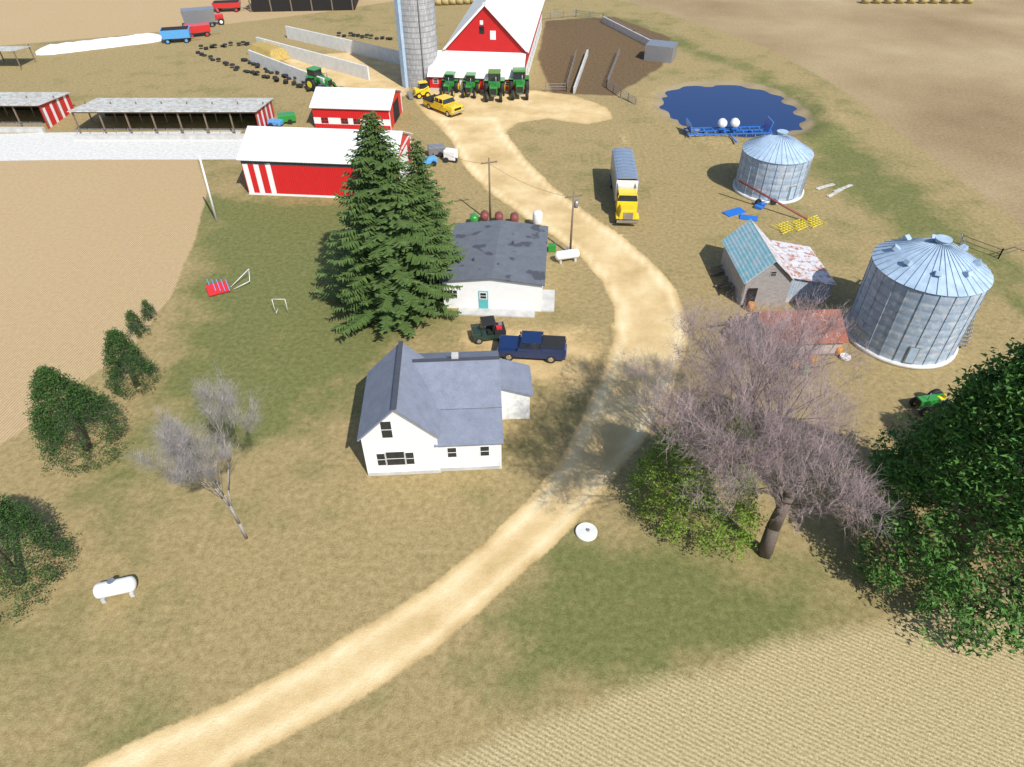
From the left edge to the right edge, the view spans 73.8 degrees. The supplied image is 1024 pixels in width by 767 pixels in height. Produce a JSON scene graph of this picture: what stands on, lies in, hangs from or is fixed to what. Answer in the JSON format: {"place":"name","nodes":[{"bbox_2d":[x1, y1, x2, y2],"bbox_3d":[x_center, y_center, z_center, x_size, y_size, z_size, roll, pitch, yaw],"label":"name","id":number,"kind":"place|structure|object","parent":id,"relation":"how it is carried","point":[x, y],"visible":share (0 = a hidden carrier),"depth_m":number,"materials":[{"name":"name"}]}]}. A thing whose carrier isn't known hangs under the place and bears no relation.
{"place":"outdoors","nodes":[
{"label":"outdoors","id":0,"kind":"place"},
{"bbox_2d":[439,220,554,317],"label":"garage","id":1,"kind":"structure","parent":0,"point":[500,270],"depth_m":64.13,"materials":[{"name":"white paint"}]},
{"bbox_2d":[0,0,1023,766],"bbox_3d":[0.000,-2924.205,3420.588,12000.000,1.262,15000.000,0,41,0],"label":"ground","id":2,"kind":"structure","parent":0,"point":[338,608],"depth_m":52.09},
{"bbox_2d":[0,92,73,132],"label":"cattle shed","id":3,"kind":"structure","parent":2,"relation":"on","point":[53,107],"depth_m":99.60,"materials":[{"name":"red metal"}]},
{"bbox_2d":[0,492,78,627],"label":"tree","id":4,"kind":"object","parent":2,"relation":"on","point":[16,574],"visible":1,"depth_m":40.33,"materials":[{"name":"green plant"}]},
{"bbox_2d":[22,364,132,476],"bbox_3d":[-31.460,1.742,48.339,6.308,8.363,7.233,-14,43,-16],"label":"tree","id":5,"kind":"object","parent":2,"relation":"on","point":[45,380],"visible":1,"depth_m":47.58,"materials":[{"name":"green plant"}]},
{"bbox_2d":[35,33,162,54],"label":"silage bag","id":6,"kind":"object","parent":2,"relation":"on","point":[87,45],"visible":0.96,"depth_m":129.20,"materials":[{"name":"white plastic"}]},
{"bbox_2d":[93,576,136,603],"bbox_3d":[-23.908,12.299,41.114,2.360,1.490,0.936,-10,42,-12],"label":"propane tank","id":7,"kind":"object","parent":2,"relation":"on","point":[103,591],"depth_m":40.76,"materials":[{"name":"metal"}]},
{"bbox_2d":[100,326,166,398],"bbox_3d":[-30.818,-2.076,54.408,4.816,5.990,4.974,-28,48,-28],"label":"tree","id":8,"kind":"object","parent":2,"relation":"on","point":[118,339],"visible":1,"depth_m":53.89,"materials":[{"name":"green plant"}]},
{"bbox_2d":[124,309,150,337],"bbox_3d":[-33.389,-5.271,60.402,2.182,2.966,2.057,23,46,24],"label":"tree","id":9,"kind":"object","parent":2,"relation":"on","point":[132,316],"visible":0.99,"depth_m":60.28,"materials":[{"name":"green plant"}]},
{"bbox_2d":[138,299,156,320],"bbox_3d":[-33.492,-6.817,62.736,1.587,2.254,1.686,6,41,7],"label":"tree","id":10,"kind":"object","parent":2,"relation":"on","point":[144,310],"visible":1,"depth_m":62.56,"materials":[{"name":"green plant"}]},
{"bbox_2d":[67,98,274,139],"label":"cattle shed","id":11,"kind":"structure","parent":2,"relation":"on","point":[261,110],"depth_m":96.18,"materials":[{"name":"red metal"}]},
{"bbox_2d":[159,26,198,43],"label":"blue wagon","id":12,"kind":"object","parent":2,"relation":"on","point":[168,34],"visible":1,"depth_m":131.20,"materials":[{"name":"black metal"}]},
{"bbox_2d":[126,362,273,538],"bbox_3d":[-17.368,5.455,40.320,8.431,12.891,8.267,0,41,0],"label":"bare birch","id":13,"kind":"object","parent":2,"relation":"on","point":[183,466],"visible":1,"depth_m":37.95,"materials":[{"name":"grey plant"}]},
{"bbox_2d":[183,22,219,36],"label":"wagon","id":14,"kind":"object","parent":2,"relation":"on","point":[202,27],"visible":0.77,"depth_m":134.76,"materials":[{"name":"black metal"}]},
{"bbox_2d":[180,6,224,26],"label":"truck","id":15,"kind":"object","parent":2,"relation":"on","point":[197,15],"visible":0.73,"depth_m":139.35,"materials":[{"name":"metal"}]},
{"bbox_2d":[198,155,217,221],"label":"yard light pole","id":16,"kind":"object","parent":2,"relation":"on","point":[212,204],"visible":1,"depth_m":75.23,"materials":[{"name":"grey metal"}]},
{"bbox_2d":[209,8,223,24],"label":"red tractor","id":17,"kind":"object","parent":2,"relation":"on","point":[219,18],"visible":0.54,"depth_m":142.00,"materials":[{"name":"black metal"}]},
{"bbox_2d":[211,0,248,12],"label":"red wagon","id":18,"kind":"object","parent":2,"relation":"on","point":[219,5],"visible":0.96,"depth_m":149.85,"materials":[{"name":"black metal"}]},
{"bbox_2d":[205,269,288,313],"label":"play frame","id":19,"kind":"object","parent":2,"relation":"on","point":[217,288],"visible":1,"depth_m":66.50,"materials":[{"name":"red metal"}]},
{"bbox_2d":[195,26,399,90],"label":"bunker silo","id":20,"kind":"object","parent":2,"relation":"on","point":[266,55],"visible":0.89,"depth_m":122.73,"materials":[{"name":"concrete"}]},
{"bbox_2d":[305,66,342,90],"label":"tractor","id":21,"kind":"object","parent":2,"relation":"on","point":[312,81],"visible":0.81,"depth_m":110.07,"materials":[{"name":"green metal"}]},
{"bbox_2d":[236,126,412,197],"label":"barn","id":22,"kind":"structure","parent":2,"relation":"on","point":[293,161],"depth_m":80.59,"materials":[{"name":"metal"}]},
{"bbox_2d":[309,87,402,129],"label":"red shop","id":23,"kind":"structure","parent":2,"relation":"on","point":[339,108],"depth_m":97.78,"materials":[{"name":"metal"}]},
{"bbox_2d":[314,110,463,338],"bbox_3d":[-11.142,-14.212,58.911,15.274,18.154,14.927,1,41,1],"label":"spruce","id":24,"kind":"object","parent":2,"relation":"on","point":[387,275],"visible":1,"depth_m":57.90,"materials":[{"name":"green plant"}]},
{"bbox_2d":[394,0,437,87],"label":"stave silo","id":25,"kind":"object","parent":2,"relation":"on","point":[416,33],"visible":0.9,"depth_m":107.57,"materials":[{"name":"concrete"}]},
{"bbox_2d":[406,80,430,98],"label":"skid loader","id":26,"kind":"object","parent":2,"relation":"on","point":[421,89],"visible":0.94,"depth_m":107.96,"materials":[{"name":"yellow paint"}]},
{"bbox_2d":[402,138,466,304],"bbox_3d":[-7.877,-15.097,62.518,8.914,14.757,8.822,3,41,3],"label":"spruce","id":27,"kind":"object","parent":2,"relation":"on","point":[423,182],"visible":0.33,"depth_m":60.44,"materials":[{"name":"green plant"}]},
{"bbox_2d":[422,94,463,116],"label":"pickup truck","id":28,"kind":"object","parent":2,"relation":"on","point":[448,105],"visible":1,"depth_m":102.47,"materials":[{"name":"paint"}]},
{"bbox_2d":[357,341,533,475],"bbox_3d":[-4.542,1.012,50.111,12.431,6.730,9.200,-2,41,-3],"label":"farmhouse","id":29,"kind":"object","parent":2,"relation":"on","point":[424,413],"visible":1,"depth_m":48.32,"materials":[{"name":"white"}]},
{"bbox_2d":[440,71,458,96],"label":"tractor","id":30,"kind":"object","parent":2,"relation":"on","point":[449,81],"visible":0.98,"depth_m":108.93,"materials":[{"name":"green metal"}]},
{"bbox_2d":[462,72,479,97],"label":"tractor","id":31,"kind":"object","parent":2,"relation":"on","point":[470,82],"visible":1,"depth_m":108.51,"materials":[{"name":"green metal"}]},
{"bbox_2d":[427,0,544,93],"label":"dairy barn","id":32,"kind":"structure","parent":2,"relation":"on","point":[503,35],"depth_m":110.14,"materials":[{"name":"red metal"}]},
{"bbox_2d":[0,0,973,69],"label":"sheds","id":33,"kind":"object","parent":2,"relation":"on","point":[290,5],"visible":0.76,"depth_m":150.97,"materials":[{"name":"red metal"}]},
{"bbox_2d":[471,315,505,343],"bbox_3d":[-2.089,-4.792,60.443,2.918,1.925,1.554,-7,42,-8],"label":"utility vehicle","id":34,"kind":"object","parent":2,"relation":"on","point":[492,329],"visible":0.98,"depth_m":60.11,"materials":[{"name":"green metal"}]},
{"bbox_2d":[481,158,496,220],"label":"power pole","id":35,"kind":"structure","parent":2,"relation":"on","point":[488,162],"depth_m":74.37,"materials":[{"name":"brown wood"}]},
{"bbox_2d":[484,69,504,101],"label":"tractor","id":36,"kind":"object","parent":2,"relation":"on","point":[494,80],"visible":1,"depth_m":107.18,"materials":[{"name":"green metal"}]},
{"bbox_2d":[509,67,528,99],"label":"tractor","id":37,"kind":"object","parent":2,"relation":"on","point":[519,80],"visible":0.98,"depth_m":107.85,"materials":[{"name":"green metal"}]},
{"bbox_2d":[497,330,566,362],"bbox_3d":[1.727,-3.218,58.575,5.970,1.980,2.420,3,41,4],"label":"navy pickup","id":38,"kind":"object","parent":2,"relation":"on","point":[538,345],"visible":0.94,"depth_m":57.95,"materials":[{"name":"paint"}]},
{"bbox_2d":[267,111,850,373],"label":"yard clutter","id":39,"kind":"object","parent":2,"relation":"on","point":[288,117],"visible":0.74,"depth_m":76.03,"materials":[{"name":"red metal"}]},
{"bbox_2d":[555,247,579,263],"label":"propane tank","id":40,"kind":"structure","parent":2,"relation":"on","point":[568,253],"depth_m":70.21,"materials":[{"name":"metal"}]},
{"bbox_2d":[565,191,581,248],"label":"power pole","id":41,"kind":"object","parent":2,"relation":"on","point":[574,203],"visible":0.93,"depth_m":68.58,"materials":[{"name":"brown wood"}]},
{"bbox_2d":[576,522,597,541],"bbox_3d":[4.909,9.752,44.920,1.440,0.340,1.440,0,41,0],"label":"well cap","id":42,"kind":"object","parent":2,"relation":"on","point":[586,532],"visible":1,"depth_m":44.81,"materials":[{"name":"concrete"}]},
{"bbox_2d":[610,148,638,223],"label":"yellow truck","id":43,"kind":"object","parent":2,"relation":"on","point":[624,180],"visible":1,"depth_m":77.39,"materials":[{"name":"paint"}]},
{"bbox_2d":[622,394,767,562],"bbox_3d":[12.342,5.075,42.940,8.886,10.157,10.307,-11,42,-13],"label":"bush","id":44,"kind":"object","parent":2,"relation":"on","point":[749,517],"visible":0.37,"depth_m":42.66,"materials":[{"name":"green plant"}]},
{"bbox_2d":[683,116,773,142],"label":"blue toolbar","id":45,"kind":"object","parent":2,"relation":"on","point":[735,123],"visible":0.98,"depth_m":95.83,"materials":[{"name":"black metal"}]},
{"bbox_2d":[615,274,909,558],"bbox_3d":[13.208,1.357,39.871,15.584,19.680,23.113,10,42,11],"label":"bare maple","id":46,"kind":"object","parent":2,"relation":"on","point":[783,501],"visible":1,"depth_m":34.34,"materials":[{"name":"grey plant"}]},
{"bbox_2d":[732,129,813,204],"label":"grain bin","id":47,"kind":"object","parent":2,"relation":"on","point":[776,166],"visible":1,"depth_m":79.35,"materials":[{"name":"grey metal"}]},
{"bbox_2d":[720,219,836,305],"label":"shed","id":48,"kind":"structure","parent":2,"relation":"on","point":[754,256],"depth_m":64.66,"materials":[{"name":"grey metal"}]},
{"bbox_2d":[542,10,1023,258],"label":"yard fences","id":49,"kind":"object","parent":2,"relation":"on","point":[658,50],"visible":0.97,"depth_m":122.47,"materials":[{"name":"grey metal"}]},
{"bbox_2d":[722,179,852,221],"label":"scrap farm equipment","id":50,"kind":"object","parent":2,"relation":"on","point":[760,204],"visible":1,"depth_m":79.21,"materials":[{"name":"red metal"}]},
{"bbox_2d":[747,309,848,357],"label":"rusty roof shed","id":51,"kind":"structure","parent":2,"relation":"on","point":[843,338],"depth_m":58.58,"materials":[{"name":"metal"}]},
{"bbox_2d":[771,215,826,233],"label":"harrow sections","id":52,"kind":"object","parent":2,"relation":"on","point":[814,221],"visible":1,"depth_m":76.51,"materials":[{"name":"yellow metal"}]},
{"bbox_2d":[844,234,993,369],"bbox_3d":[35.015,-7.941,58.023,10.030,9.854,9.400,0,41,0],"label":"grain bin","id":53,"kind":"object","parent":2,"relation":"on","point":[917,302],"visible":1,"depth_m":55.65,"materials":[{"name":"grey metal"}]},
{"bbox_2d":[909,388,950,416],"bbox_3d":[33.023,1.256,53.442,2.768,1.962,1.768,-7,42,-9],"label":"compact tractor","id":54,"kind":"object","parent":2,"relation":"on","point":[933,397],"visible":0.81,"depth_m":53.26,"materials":[{"name":"green metal"}]},
{"bbox_2d":[843,337,1023,658],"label":"tree","id":55,"kind":"object","parent":2,"relation":"on","point":[991,400],"visible":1,"depth_m":36.89,"materials":[{"name":"green plant"}]},
{"bbox_2d":[977,439,1023,556],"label":"pine","id":56,"kind":"object","parent":2,"relation":"on","point":[1022,486],"depth_m":43.31,"materials":[{"name":"green plant"}]},
{"bbox_2d":[659,85,805,136],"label":"pond water","id":57,"kind":"structure","parent":0,"point":[699,106],"depth_m":106.34,"materials":[{"name":"blue liquid"}]}
]}

